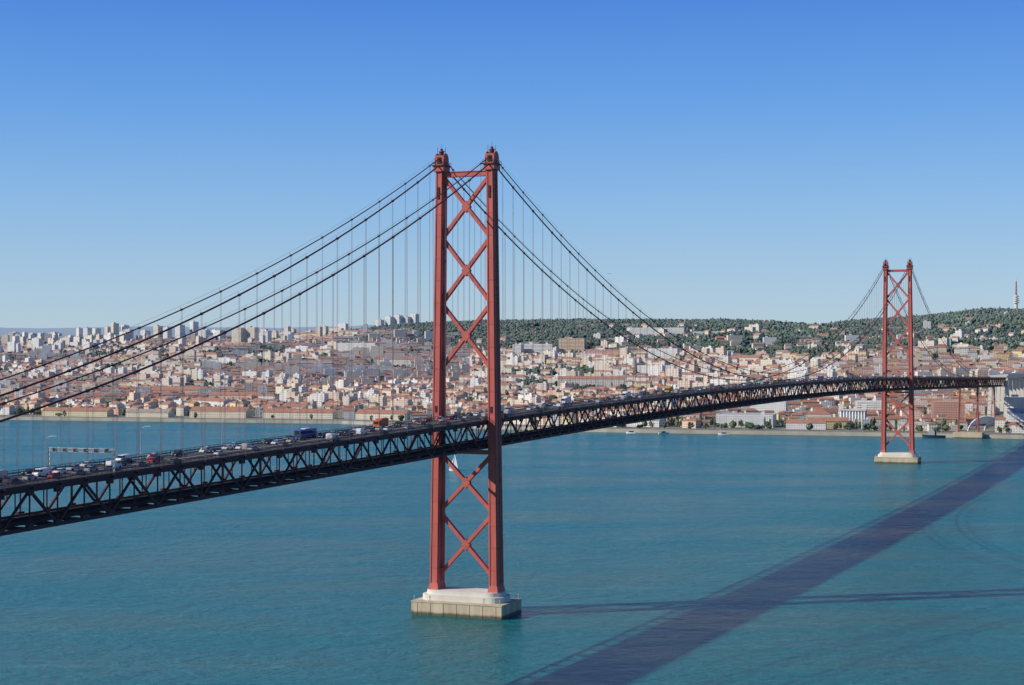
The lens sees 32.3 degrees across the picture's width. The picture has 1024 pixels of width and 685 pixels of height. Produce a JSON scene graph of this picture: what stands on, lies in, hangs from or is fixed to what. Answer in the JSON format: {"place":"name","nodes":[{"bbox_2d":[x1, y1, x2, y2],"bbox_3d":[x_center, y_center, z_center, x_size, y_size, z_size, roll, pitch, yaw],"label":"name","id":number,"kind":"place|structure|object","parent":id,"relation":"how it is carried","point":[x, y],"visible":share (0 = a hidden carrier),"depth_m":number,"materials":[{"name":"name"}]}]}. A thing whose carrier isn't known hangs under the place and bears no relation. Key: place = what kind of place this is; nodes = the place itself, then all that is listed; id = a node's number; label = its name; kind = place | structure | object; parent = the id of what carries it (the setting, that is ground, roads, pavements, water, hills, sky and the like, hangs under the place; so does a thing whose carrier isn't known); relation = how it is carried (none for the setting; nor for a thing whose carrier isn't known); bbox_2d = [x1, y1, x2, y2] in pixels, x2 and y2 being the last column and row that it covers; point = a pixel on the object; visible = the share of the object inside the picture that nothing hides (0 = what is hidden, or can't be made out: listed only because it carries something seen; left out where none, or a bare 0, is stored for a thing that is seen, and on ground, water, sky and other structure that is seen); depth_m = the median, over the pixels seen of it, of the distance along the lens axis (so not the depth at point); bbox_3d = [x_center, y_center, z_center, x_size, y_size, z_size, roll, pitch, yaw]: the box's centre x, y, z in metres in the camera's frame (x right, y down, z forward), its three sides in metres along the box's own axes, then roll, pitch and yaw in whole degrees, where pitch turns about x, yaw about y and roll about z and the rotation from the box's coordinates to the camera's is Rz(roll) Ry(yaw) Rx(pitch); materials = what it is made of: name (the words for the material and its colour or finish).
{"place":"outdoors","nodes":[
{"label":"outdoors","id":0,"kind":"place"},
{"bbox_2d":[0,420,1023,684],"bbox_3d":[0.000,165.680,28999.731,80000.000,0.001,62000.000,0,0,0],"label":"river water","id":1,"kind":"structure","parent":0,"point":[720,560],"depth_m":874.28,"materials":[{"name":"teal liquid"}]},
{"bbox_2d":[449,454,459,470],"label":"sailboat","id":2,"kind":"object","parent":1,"relation":"on","point":[455,463],"visible":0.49,"depth_m":1560.64,"materials":[{"name":"white fabric"}]},
{"bbox_2d":[0,417,1023,438],"bbox_3d":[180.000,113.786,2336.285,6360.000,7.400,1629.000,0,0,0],"label":"quay wall","id":3,"kind":"structure","parent":1,"relation":"in","point":[531,428],"depth_m":2252.43,"materials":[{"name":"stone"}]},
{"bbox_2d":[922,425,945,437],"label":"tug boat","id":4,"kind":"object","parent":1,"relation":"on","point":[931,433],"visible":1,"depth_m":2115.78,"materials":[{"name":"black"}]},
{"bbox_2d":[1007,408,1023,425],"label":"harbour terminal","id":5,"kind":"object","parent":1,"relation":"in","point":[1015,414],"visible":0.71,"depth_m":2211.73,"materials":[{"name":"concrete"}]},
{"bbox_2d":[0,319,1023,434],"bbox_3d":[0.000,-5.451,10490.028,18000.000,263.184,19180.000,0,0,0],"label":"hills terrain","id":6,"kind":"structure","parent":0,"point":[72,331],"depth_m":2618.53,"materials":[{"name":"green plant"}]},
{"bbox_2d":[42,407,113,416],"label":"waterfront warehouse","id":7,"kind":"structure","parent":6,"relation":"on","point":[81,412],"depth_m":2658.08,"materials":[{"name":"paint"}]},
{"bbox_2d":[76,327,82,336],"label":"apartment tower","id":8,"kind":"structure","parent":6,"relation":"on","point":[79,330],"depth_m":5442.80,"materials":[{"name":"concrete"}]},
{"bbox_2d":[83,327,91,337],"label":"apartment tower","id":9,"kind":"structure","parent":6,"relation":"on","point":[87,331],"depth_m":5413.18,"materials":[{"name":"concrete"}]},
{"bbox_2d":[92,327,100,334],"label":"apartment tower","id":10,"kind":"structure","parent":6,"relation":"on","point":[96,330],"depth_m":5394.12,"materials":[{"name":"concrete"}]},
{"bbox_2d":[105,326,110,334],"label":"apartment tower","id":11,"kind":"structure","parent":6,"relation":"on","point":[107,329],"depth_m":5421.97,"materials":[{"name":"concrete"}]},
{"bbox_2d":[111,322,118,334],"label":"apartment tower","id":12,"kind":"structure","parent":6,"relation":"on","point":[114,327],"depth_m":5392.45,"materials":[{"name":"concrete"}]},
{"bbox_2d":[121,324,128,330],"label":"apartment tower","id":13,"kind":"structure","parent":6,"relation":"on","point":[124,326],"depth_m":5413.77,"materials":[{"name":"concrete"}]},
{"bbox_2d":[140,329,149,336],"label":"apartment tower","id":14,"kind":"structure","parent":6,"relation":"on","point":[144,331],"depth_m":5322.76,"materials":[{"name":"concrete"}]},
{"bbox_2d":[126,409,173,416],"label":"waterfront warehouse","id":15,"kind":"structure","parent":6,"relation":"on","point":[149,412],"depth_m":2631.73,"materials":[{"name":"paint"}]},
{"bbox_2d":[153,325,162,337],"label":"apartment tower","id":16,"kind":"structure","parent":6,"relation":"on","point":[155,329],"depth_m":5293.02,"materials":[{"name":"concrete"}]},
{"bbox_2d":[163,326,171,338],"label":"apartment tower","id":17,"kind":"structure","parent":6,"relation":"on","point":[167,334],"depth_m":5283.16,"materials":[{"name":"concrete"}]},
{"bbox_2d":[151,386,208,393],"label":"barracks building","id":18,"kind":"structure","parent":6,"relation":"on","point":[190,389],"depth_m":3222.91,"materials":[{"name":"tile"}]},
{"bbox_2d":[175,325,184,337],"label":"apartment tower","id":19,"kind":"structure","parent":6,"relation":"on","point":[179,329],"depth_m":5240.70,"materials":[{"name":"concrete"}]},
{"bbox_2d":[190,321,198,335],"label":"apartment tower","id":20,"kind":"structure","parent":6,"relation":"on","point":[194,324],"depth_m":5252.61,"materials":[{"name":"concrete"}]},
{"bbox_2d":[198,329,209,338],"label":"apartment tower","id":21,"kind":"structure","parent":6,"relation":"on","point":[205,333],"depth_m":5191.27,"materials":[{"name":"concrete"}]},
{"bbox_2d":[215,329,224,339],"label":"apartment tower","id":22,"kind":"structure","parent":6,"relation":"on","point":[218,331],"depth_m":5138.99,"materials":[{"name":"concrete"}]},
{"bbox_2d":[190,406,252,417],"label":"waterfront warehouse","id":23,"kind":"structure","parent":6,"relation":"on","point":[231,412],"depth_m":2604.97,"materials":[{"name":"paint"}]},
{"bbox_2d":[209,392,262,398],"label":"barracks building","id":24,"kind":"structure","parent":6,"relation":"on","point":[232,394],"depth_m":3012.92,"materials":[{"name":"tile"}]},
{"bbox_2d":[232,327,243,342],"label":"apartment tower","id":25,"kind":"structure","parent":6,"relation":"on","point":[237,334],"depth_m":4790.88,"materials":[{"name":"concrete"}]},
{"bbox_2d":[246,326,258,341],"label":"apartment tower","id":26,"kind":"structure","parent":6,"relation":"on","point":[251,331],"depth_m":4791.93,"materials":[{"name":"concrete"}]},
{"bbox_2d":[262,329,271,341],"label":"apartment tower","id":27,"kind":"structure","parent":6,"relation":"on","point":[268,335],"depth_m":4772.47,"materials":[{"name":"concrete"}]},
{"bbox_2d":[263,408,337,418],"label":"ropeworks building","id":28,"kind":"structure","parent":6,"relation":"on","point":[288,413],"depth_m":2581.46,"materials":[{"name":"paint"}]},
{"bbox_2d":[337,342,378,351],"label":"institute building","id":29,"kind":"structure","parent":6,"relation":"on","point":[342,346],"depth_m":4140.64,"materials":[{"name":"paint"}]},
{"bbox_2d":[376,319,383,325],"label":"apartment tower","id":30,"kind":"structure","parent":6,"relation":"on","point":[381,322],"depth_m":5143.54,"materials":[{"name":"concrete"}]},
{"bbox_2d":[355,409,411,419],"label":"ropeworks building","id":31,"kind":"structure","parent":6,"relation":"on","point":[359,413],"depth_m":2537.78,"materials":[{"name":"paint"}]},
{"bbox_2d":[385,316,392,324],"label":"apartment tower","id":32,"kind":"structure","parent":6,"relation":"on","point":[388,320],"depth_m":5144.70,"materials":[{"name":"concrete"}]},
{"bbox_2d":[394,314,402,323],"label":"apartment tower","id":33,"kind":"structure","parent":6,"relation":"on","point":[398,318],"depth_m":5144.62,"materials":[{"name":"concrete"}]},
{"bbox_2d":[377,356,426,367],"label":"palace","id":34,"kind":"structure","parent":6,"relation":"on","point":[400,360],"depth_m":3888.30,"materials":[{"name":"paint"}]},
{"bbox_2d":[403,316,410,322],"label":"apartment tower","id":35,"kind":"structure","parent":6,"relation":"on","point":[409,319],"depth_m":5145.19,"materials":[{"name":"concrete"}]},
{"bbox_2d":[410,313,418,322],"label":"apartment tower","id":36,"kind":"structure","parent":6,"relation":"on","point":[413,316],"depth_m":5143.21,"materials":[{"name":"concrete"}]},
{"bbox_2d":[0,320,1017,409],"bbox_3d":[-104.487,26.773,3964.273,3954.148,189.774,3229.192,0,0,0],"label":"city apartment blocks","id":37,"kind":"structure","parent":6,"relation":"on","point":[57,340],"depth_m":3481.39,"materials":[{"name":"paint"}]},
{"bbox_2d":[0,306,1022,431],"bbox_3d":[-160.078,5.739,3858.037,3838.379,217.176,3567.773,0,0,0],"label":"city trees","id":38,"kind":"object","parent":6,"relation":"on","point":[767,424],"visible":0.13,"depth_m":3367.78,"materials":[{"name":"green plant"}]},
{"bbox_2d":[0,144,1023,619],"bbox_3d":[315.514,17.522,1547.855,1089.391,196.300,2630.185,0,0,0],"label":"suspension bridge","id":39,"kind":"structure","parent":6,"relation":"on","point":[494,600],"depth_m":721.42,"materials":[{"name":"red paint"}]},
{"bbox_2d":[0,469,6,477],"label":"van","id":40,"kind":"object","parent":39,"relation":"on","point":[1,473],"visible":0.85,"depth_m":465.74,"materials":[{"name":"grey paint"}]},
{"bbox_2d":[6,478,21,483],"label":"car","id":41,"kind":"object","parent":39,"relation":"on","point":[13,480],"visible":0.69,"depth_m":448.48,"materials":[{"name":"black paint"}]},
{"bbox_2d":[21,469,34,474],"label":"car","id":42,"kind":"object","parent":39,"relation":"on","point":[28,471],"visible":0.71,"depth_m":475.87,"materials":[{"name":"black paint"}]},
{"bbox_2d":[22,474,37,479],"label":"car","id":43,"kind":"object","parent":39,"relation":"on","point":[27,476],"visible":0.96,"depth_m":459.73,"materials":[{"name":"grey paint"}]},
{"bbox_2d":[32,467,49,476],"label":"van","id":44,"kind":"object","parent":39,"relation":"on","point":[39,472],"visible":0.81,"depth_m":469.72,"materials":[{"name":"white paint"}]},
{"bbox_2d":[47,472,60,477],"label":"car","id":45,"kind":"object","parent":39,"relation":"on","point":[50,475],"visible":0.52,"depth_m":463.84,"materials":[{"name":"red paint"}]},
{"bbox_2d":[52,468,66,473],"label":"car","id":46,"kind":"object","parent":39,"relation":"on","point":[60,470],"visible":0.84,"depth_m":477.66,"materials":[{"name":"white paint"}]},
{"bbox_2d":[66,465,80,470],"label":"car","id":47,"kind":"object","parent":39,"relation":"on","point":[72,467],"visible":0.94,"depth_m":488.46,"materials":[{"name":"grey paint"}]},
{"bbox_2d":[71,469,85,474],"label":"car","id":48,"kind":"object","parent":39,"relation":"on","point":[79,471],"visible":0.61,"depth_m":473.63,"materials":[{"name":"grey paint"}]},
{"bbox_2d":[48,447,114,472],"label":"lane signal gantry","id":49,"kind":"object","parent":39,"relation":"on","point":[84,450],"visible":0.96,"depth_m":483.65,"materials":[{"name":"silver metal"}]},
{"bbox_2d":[79,461,93,466],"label":"car","id":50,"kind":"object","parent":39,"relation":"on","point":[87,463],"visible":0.95,"depth_m":499.95,"materials":[{"name":"white paint"}]},
{"bbox_2d":[84,466,98,471],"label":"car","id":51,"kind":"object","parent":39,"relation":"on","point":[89,468],"visible":0.87,"depth_m":484.48,"materials":[{"name":"grey paint"}]},
{"bbox_2d":[104,465,117,469],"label":"car","id":52,"kind":"object","parent":39,"relation":"on","point":[108,467],"visible":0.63,"depth_m":487.06,"materials":[{"name":"blue paint"}]},
{"bbox_2d":[105,460,121,466],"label":"van","id":53,"kind":"object","parent":39,"relation":"on","point":[118,463],"visible":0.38,"depth_m":494.87,"materials":[{"name":"white paint"}]},
{"bbox_2d":[115,454,130,459],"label":"van","id":54,"kind":"object","parent":39,"relation":"on","point":[121,457],"visible":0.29,"depth_m":516.04,"materials":[{"name":"white paint"}]},
{"bbox_2d":[122,458,132,462],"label":"car","id":55,"kind":"object","parent":39,"relation":"on","point":[130,460],"visible":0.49,"depth_m":512.46,"materials":[{"name":"blue paint"}]},
{"bbox_2d":[133,461,146,465],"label":"car","id":56,"kind":"object","parent":39,"relation":"on","point":[140,462],"visible":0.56,"depth_m":500.41,"materials":[{"name":"grey paint"}]},
{"bbox_2d":[148,458,160,462],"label":"car","id":57,"kind":"object","parent":39,"relation":"on","point":[153,460],"visible":0.92,"depth_m":512.88,"materials":[{"name":"red paint"}]},
{"bbox_2d":[171,451,181,456],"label":"car","id":58,"kind":"object","parent":39,"relation":"on","point":[177,453],"visible":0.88,"depth_m":536.67,"materials":[{"name":"black paint"}]},
{"bbox_2d":[199,448,209,452],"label":"car","id":59,"kind":"object","parent":39,"relation":"on","point":[202,450],"visible":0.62,"depth_m":551.38,"materials":[{"name":"white paint"}]},
{"bbox_2d":[209,448,220,452],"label":"car","id":60,"kind":"object","parent":39,"relation":"on","point":[213,450],"visible":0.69,"depth_m":550.25,"materials":[{"name":"black paint"}]},
{"bbox_2d":[213,450,223,454],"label":"car","id":61,"kind":"object","parent":39,"relation":"on","point":[217,452],"visible":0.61,"depth_m":539.38,"materials":[{"name":"white paint"}]},
{"bbox_2d":[222,445,233,449],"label":"car","id":62,"kind":"object","parent":39,"relation":"on","point":[229,447],"visible":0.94,"depth_m":563.95,"materials":[{"name":"white paint"}]},
{"bbox_2d":[242,443,254,449],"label":"van","id":63,"kind":"object","parent":39,"relation":"on","point":[245,445],"visible":0.56,"depth_m":561.05,"materials":[{"name":"grey paint"}]},
{"bbox_2d":[263,439,272,443],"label":"car","id":64,"kind":"object","parent":39,"relation":"on","point":[267,441],"visible":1,"depth_m":587.46,"materials":[{"name":"black paint"}]},
{"bbox_2d":[271,440,281,444],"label":"car","id":65,"kind":"object","parent":39,"relation":"on","point":[276,442],"visible":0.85,"depth_m":585.51,"materials":[{"name":"white paint"}]},
{"bbox_2d":[286,438,296,442],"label":"car","id":66,"kind":"object","parent":39,"relation":"on","point":[291,440],"visible":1,"depth_m":595.04,"materials":[{"name":"grey paint"}]},
{"bbox_2d":[295,435,305,439],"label":"car","id":67,"kind":"object","parent":39,"relation":"on","point":[300,437],"visible":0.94,"depth_m":608.17,"materials":[{"name":"black paint"}]},
{"bbox_2d":[294,428,316,437],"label":"bus","id":68,"kind":"object","parent":39,"relation":"on","point":[308,432],"visible":0.84,"depth_m":617.26,"materials":[{"name":"blue paint"}]},
{"bbox_2d":[327,434,337,440],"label":"van","id":69,"kind":"object","parent":39,"relation":"on","point":[330,436],"visible":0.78,"depth_m":600.22,"materials":[{"name":"grey paint"}]},
{"bbox_2d":[356,428,366,433],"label":"van","id":70,"kind":"object","parent":39,"relation":"on","point":[359,430],"visible":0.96,"depth_m":634.32,"materials":[{"name":"white paint"}]},
{"bbox_2d":[373,418,388,427],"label":"truck","id":71,"kind":"object","parent":39,"relation":"on","point":[380,421],"visible":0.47,"depth_m":671.95,"materials":[{"name":"orange paint"}]},
{"bbox_2d":[560,396,570,403],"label":"truck","id":72,"kind":"object","parent":39,"relation":"on","point":[565,399],"visible":0.89,"depth_m":858.78,"materials":[{"name":"white paint"}]},
{"bbox_2d":[621,391,630,396],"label":"truck","id":73,"kind":"object","parent":39,"relation":"on","point":[624,393],"visible":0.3,"depth_m":923.20,"materials":[{"name":"white paint"}]},
{"bbox_2d":[665,386,672,392],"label":"truck","id":74,"kind":"object","parent":39,"relation":"on","point":[668,389],"visible":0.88,"depth_m":1004.75,"materials":[{"name":"yellow paint"}]},
{"bbox_2d":[0,311,1023,432],"bbox_3d":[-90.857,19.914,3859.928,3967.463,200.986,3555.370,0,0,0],"label":"city houses","id":75,"kind":"structure","parent":6,"relation":"on","point":[172,398],"depth_m":3238.07,"materials":[{"name":"tile"}]},
{"bbox_2d":[0,307,1023,407],"bbox_3d":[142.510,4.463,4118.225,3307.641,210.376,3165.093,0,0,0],"label":"forest trees","id":76,"kind":"object","parent":6,"relation":"on","point":[1009,323],"visible":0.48,"depth_m":4288.11,"materials":[{"name":"green plant"}]},
{"bbox_2d":[24,413,1006,432],"bbox_3d":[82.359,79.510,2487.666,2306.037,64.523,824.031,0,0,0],"label":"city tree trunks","id":77,"kind":"object","parent":6,"relation":"on","point":[673,425],"visible":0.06,"depth_m":2261.16,"materials":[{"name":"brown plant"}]},
{"bbox_2d":[512,343,523,354],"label":"office block","id":78,"kind":"structure","parent":6,"relation":"on","point":[518,348],"depth_m":3989.32,"materials":[{"name":"concrete"}]},
{"bbox_2d":[524,342,554,352],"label":"office block","id":79,"kind":"structure","parent":6,"relation":"on","point":[533,348],"depth_m":4008.80,"materials":[{"name":"paint"}]},
{"bbox_2d":[559,337,586,351],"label":"office block","id":80,"kind":"structure","parent":6,"relation":"on","point":[567,344],"depth_m":4020.71,"materials":[{"name":"paint"}]},
{"bbox_2d":[557,376,624,387],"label":"long residential building","id":81,"kind":"structure","parent":6,"relation":"on","point":[595,380],"depth_m":3111.89,"materials":[{"name":"concrete"}]},
{"bbox_2d":[580,353,602,357],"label":"residential block","id":82,"kind":"structure","parent":6,"relation":"on","point":[585,354],"depth_m":3639.01,"materials":[{"name":"paint"}]},
{"bbox_2d":[586,348,618,352],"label":"residential block","id":83,"kind":"structure","parent":6,"relation":"on","point":[595,350],"depth_m":3753.05,"materials":[{"name":"paint"}]},
{"bbox_2d":[623,415,664,426],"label":"waterfront warehouse","id":84,"kind":"structure","parent":6,"relation":"on","point":[658,422],"depth_m":2313.95,"materials":[{"name":"concrete"}]},
{"bbox_2d":[637,364,675,374],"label":"residential block","id":85,"kind":"structure","parent":6,"relation":"on","point":[642,368],"depth_m":3297.05,"materials":[{"name":"paint"}]},
{"bbox_2d":[630,326,684,335],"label":"long campus building","id":86,"kind":"structure","parent":6,"relation":"on","point":[649,330],"depth_m":4248.86,"materials":[{"name":"concrete"}]},
{"bbox_2d":[648,347,678,358],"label":"residential block","id":87,"kind":"structure","parent":6,"relation":"on","point":[670,350],"depth_m":3490.79,"materials":[{"name":"paint"}]},
{"bbox_2d":[663,409,701,419],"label":"power station annex","id":88,"kind":"object","parent":6,"relation":"on","point":[699,415],"visible":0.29,"depth_m":2374.30,"materials":[{"name":"paint"}]},
{"bbox_2d":[691,331,720,333],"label":"long campus building","id":89,"kind":"structure","parent":6,"relation":"on","point":[702,332],"depth_m":4219.42,"materials":[{"name":"concrete"}]},
{"bbox_2d":[716,412,776,427],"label":"congress building","id":90,"kind":"structure","parent":6,"relation":"on","point":[754,418],"depth_m":2304.08,"materials":[{"name":"concrete"}]},
{"bbox_2d":[750,401,787,412],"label":"office block","id":91,"kind":"structure","parent":6,"relation":"on","point":[776,407],"depth_m":2469.72,"materials":[{"name":"concrete"}]},
{"bbox_2d":[786,419,826,429],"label":"waterfront warehouse","id":92,"kind":"structure","parent":6,"relation":"on","point":[802,423],"depth_m":2249.02,"materials":[{"name":"concrete"}]},
{"bbox_2d":[806,410,830,419],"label":"office block","id":93,"kind":"structure","parent":6,"relation":"on","point":[818,413],"depth_m":2311.85,"materials":[{"name":"paint"}]},
{"bbox_2d":[839,404,866,420],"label":"colonnaded palace","id":94,"kind":"structure","parent":6,"relation":"on","point":[853,413],"depth_m":2296.00,"materials":[{"name":"stone"}]},
{"bbox_2d":[855,398,881,409],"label":"office block","id":95,"kind":"structure","parent":6,"relation":"on","point":[874,404],"depth_m":2411.66,"materials":[{"name":"concrete"}]},
{"bbox_2d":[890,421,928,430],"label":"waterfront warehouse","id":96,"kind":"structure","parent":6,"relation":"on","point":[901,424],"depth_m":2219.03,"materials":[{"name":"concrete"}]},
{"bbox_2d":[903,407,920,420],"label":"hotel building","id":97,"kind":"structure","parent":6,"relation":"on","point":[917,413],"depth_m":2335.13,"materials":[{"name":"paint"}]},
{"bbox_2d":[931,399,965,420],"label":"hotel building","id":98,"kind":"structure","parent":6,"relation":"on","point":[949,409],"depth_m":2310.35,"materials":[{"name":"paint"}]},
{"bbox_2d":[966,404,972,413],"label":"office block","id":99,"kind":"structure","parent":6,"relation":"on","point":[968,406],"depth_m":2405.83,"materials":[{"name":"concrete"}]},
{"bbox_2d":[967,416,1006,430],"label":"white shell canopy","id":100,"kind":"object","parent":6,"relation":"on","point":[988,421],"visible":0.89,"depth_m":2181.77,"materials":[{"name":"white"}]},
{"bbox_2d":[1004,395,1023,421],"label":"office block","id":101,"kind":"structure","parent":6,"relation":"on","point":[1014,401],"depth_m":2285.10,"materials":[{"name":"concrete"}]},
{"bbox_2d":[1013,281,1018,308],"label":"communication tower","id":102,"kind":"structure","parent":6,"relation":"on","point":[1016,298],"depth_m":4997.19,"materials":[{"name":"metal"}]},
{"bbox_2d":[0,0,1023,327],"label":"sky","id":103,"kind":"structure","parent":0,"point":[764,160],"materials":[{"name":"blue"}]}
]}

